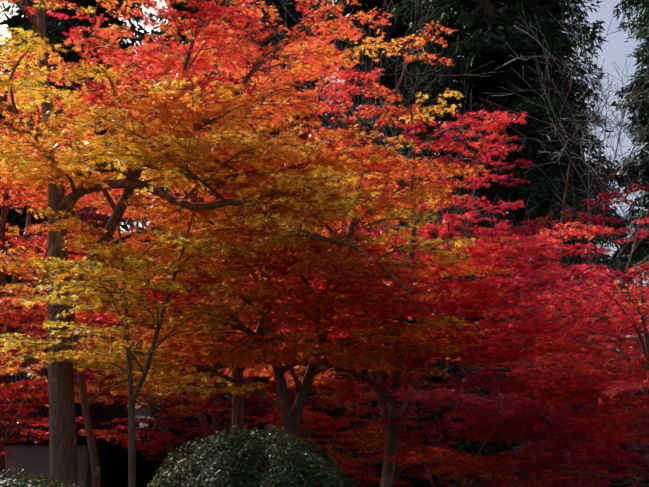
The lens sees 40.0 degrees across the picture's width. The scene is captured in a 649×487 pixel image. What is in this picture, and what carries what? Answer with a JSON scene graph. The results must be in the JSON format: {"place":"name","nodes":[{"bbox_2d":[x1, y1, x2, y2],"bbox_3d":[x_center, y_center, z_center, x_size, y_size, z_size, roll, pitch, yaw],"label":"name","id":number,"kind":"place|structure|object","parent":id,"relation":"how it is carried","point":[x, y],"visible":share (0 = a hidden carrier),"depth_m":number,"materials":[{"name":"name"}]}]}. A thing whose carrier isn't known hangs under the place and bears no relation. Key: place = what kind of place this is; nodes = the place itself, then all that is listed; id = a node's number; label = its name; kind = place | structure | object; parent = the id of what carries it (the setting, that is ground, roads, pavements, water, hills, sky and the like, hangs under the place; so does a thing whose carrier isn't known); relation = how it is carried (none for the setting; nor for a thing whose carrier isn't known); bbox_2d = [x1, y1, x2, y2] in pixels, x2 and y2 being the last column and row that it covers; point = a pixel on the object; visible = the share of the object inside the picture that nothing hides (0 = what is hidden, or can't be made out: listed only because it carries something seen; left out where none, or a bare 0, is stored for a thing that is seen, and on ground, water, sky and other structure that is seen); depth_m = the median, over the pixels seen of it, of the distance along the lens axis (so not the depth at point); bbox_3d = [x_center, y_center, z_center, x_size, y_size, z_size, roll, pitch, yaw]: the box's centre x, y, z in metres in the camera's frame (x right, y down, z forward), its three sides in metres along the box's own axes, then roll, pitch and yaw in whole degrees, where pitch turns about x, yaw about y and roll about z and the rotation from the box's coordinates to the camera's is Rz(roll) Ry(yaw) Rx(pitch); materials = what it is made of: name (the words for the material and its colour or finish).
{"place":"outdoors","nodes":[
{"label":"outdoors","id":0,"kind":"place"},
{"bbox_2d":[0,311,119,457],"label":"maple tree","id":1,"kind":"object","parent":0,"point":[12,399],"depth_m":13.95,"materials":[{"name":"plant"}]},
{"bbox_2d":[0,0,120,318],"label":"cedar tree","id":2,"kind":"object","parent":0,"point":[14,21],"depth_m":31.26,"materials":[{"name":"plant"}]},
{"bbox_2d":[0,0,223,479],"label":"maple tree","id":3,"kind":"object","parent":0,"point":[108,318],"depth_m":14.74,"materials":[{"name":"plant"}]},
{"bbox_2d":[0,246,245,486],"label":"maple tree","id":4,"kind":"object","parent":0,"point":[12,265],"depth_m":11.74,"materials":[{"name":"plant"}]},
{"bbox_2d":[110,37,158,407],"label":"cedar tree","id":5,"kind":"object","parent":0,"point":[121,225],"depth_m":43.86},
{"bbox_2d":[0,207,283,486],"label":"maple tree","id":6,"kind":"object","parent":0,"point":[110,254],"depth_m":9.58,"materials":[{"name":"yellow plant"}]},
{"bbox_2d":[80,347,279,469],"bbox_3d":[-2.397,3.304,15.245,3.261,3.049,3.229,0,-12,-1],"label":"maple tree","id":7,"kind":"object","parent":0,"point":[188,407],"depth_m":14.92,"materials":[{"name":"red plant"}]},
{"bbox_2d":[5,58,432,444],"bbox_3d":[-2.525,1.674,18.864,10.093,10.409,9.345,0,-12,-1],"label":"maple tree","id":8,"kind":"object","parent":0,"point":[116,399],"depth_m":18.77,"materials":[{"name":"plant"}]},
{"bbox_2d":[0,0,478,486],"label":"maple tree","id":9,"kind":"object","parent":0,"point":[228,56],"depth_m":9.92,"materials":[{"name":"orange plant"}]},
{"bbox_2d":[125,0,381,426],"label":"cedar tree","id":10,"kind":"object","parent":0,"point":[286,17],"depth_m":29.93,"materials":[{"name":"green plant"}]},
{"bbox_2d":[94,17,469,437],"bbox_3d":[-0.756,0.234,11.238,4.961,7.453,4.442,0,-12,-1],"label":"maple tree","id":11,"kind":"object","parent":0,"point":[283,209],"depth_m":11.24,"materials":[{"name":"orange plant"}]},
{"bbox_2d":[64,20,527,444],"bbox_3d":[-0.441,0.455,10.904,5.879,6.897,5.174,0,-12,-1],"label":"maple tree","id":12,"kind":"object","parent":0,"point":[189,378],"depth_m":10.32,"materials":[{"name":"orange plant"}]},
{"bbox_2d":[127,378,471,439],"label":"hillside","id":13,"kind":"structure","parent":0,"point":[142,414],"depth_m":58.84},
{"bbox_2d":[0,0,648,350],"label":"sky","id":14,"kind":"structure","parent":0,"point":[616,50],"materials":[{"name":"white"}]},
{"bbox_2d":[231,365,418,484],"bbox_3d":[-0.025,3.273,14.769,3.273,2.916,3.325,0,-12,-1],"label":"maple tree","id":15,"kind":"object","parent":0,"point":[312,420],"depth_m":14.42,"materials":[{"name":"red plant"}]},
{"bbox_2d":[98,340,648,486],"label":"hedge","id":16,"kind":"object","parent":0,"point":[144,464],"depth_m":22.70,"materials":[{"name":"red plant"}]},
{"bbox_2d":[296,0,450,408],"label":"cedar tree","id":17,"kind":"object","parent":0,"point":[399,30],"depth_m":34.16,"materials":[{"name":"green plant"}]},
{"bbox_2d":[99,35,648,486],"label":"maple tree","id":18,"kind":"object","parent":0,"point":[468,353],"depth_m":11.15,"materials":[{"name":"red plant"}]},
{"bbox_2d":[324,368,461,486],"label":"maple tree","id":19,"kind":"object","parent":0,"point":[375,448],"depth_m":13.55,"materials":[{"name":"red plant"}]},
{"bbox_2d":[388,0,455,410],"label":"cedar tree","id":20,"kind":"object","parent":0,"point":[435,234],"depth_m":48.99,"materials":[{"name":"green plant"}]},
{"bbox_2d":[320,364,594,486],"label":"maple tree","id":21,"kind":"object","parent":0,"point":[435,464],"depth_m":13.07,"materials":[{"name":"red plant"}]},
{"bbox_2d":[369,0,646,393],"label":"cedar tree","id":22,"kind":"object","parent":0,"point":[470,51],"depth_m":27.20,"materials":[{"name":"green plant"}]},
{"bbox_2d":[387,258,648,486],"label":"maple tree","id":23,"kind":"object","parent":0,"point":[521,422],"depth_m":8.43,"materials":[{"name":"red plant"}]},
{"bbox_2d":[388,161,648,485],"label":"maple tree","id":24,"kind":"object","parent":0,"point":[594,221],"depth_m":13.34,"materials":[{"name":"red plant"}]},
{"bbox_2d":[441,0,635,393],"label":"cedar tree","id":25,"kind":"object","parent":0,"point":[555,8],"depth_m":34.73,"materials":[{"name":"green plant"}]},
{"bbox_2d":[540,0,638,354],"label":"cedar tree","id":26,"kind":"object","parent":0,"point":[594,66],"depth_m":43.30,"materials":[{"name":"green plant"}]},
{"bbox_2d":[590,0,648,355],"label":"cedar tree","id":27,"kind":"object","parent":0,"point":[641,246],"depth_m":32.85,"materials":[{"name":"green plant"}]},
{"bbox_2d":[611,0,648,334],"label":"cedar tree","id":28,"kind":"object","parent":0,"point":[640,27],"depth_m":46.85,"materials":[{"name":"green plant"}]},
{"bbox_3d":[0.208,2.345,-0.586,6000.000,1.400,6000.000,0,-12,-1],"label":"ground","id":29,"kind":"structure","parent":0,"visible":0},
{"bbox_2d":[0,337,138,486],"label":"temple hall","id":30,"kind":"structure","parent":29,"relation":"on","point":[27,456],"depth_m":20.13,"materials":[{"name":"paint"}]},
{"bbox_2d":[0,0,210,407],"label":"cedar tree","id":31,"kind":"object","parent":29,"relation":"on","point":[56,26],"depth_m":25.79,"materials":[{"name":"plant"}]},
{"bbox_2d":[119,0,229,403],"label":"cedar tree","id":32,"kind":"object","parent":29,"relation":"on","point":[180,6],"depth_m":37.38,"materials":[{"name":"green plant"}]},
{"bbox_2d":[0,425,492,486],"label":"hedge mounds","id":33,"kind":"object","parent":29,"relation":"on","point":[212,445],"depth_m":6.32,"materials":[{"name":"green plant"}]},
{"bbox_2d":[205,0,648,486],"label":"bare tree","id":34,"kind":"object","parent":29,"relation":"on","point":[613,174],"visible":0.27,"depth_m":19.98,"materials":[{"name":"plant"}]},
{"bbox_2d":[505,61,648,349],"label":"bare tree","id":35,"kind":"object","parent":29,"relation":"on","point":[611,147],"visible":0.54,"depth_m":24.55,"materials":[{"name":"grey plant"}]}
]}

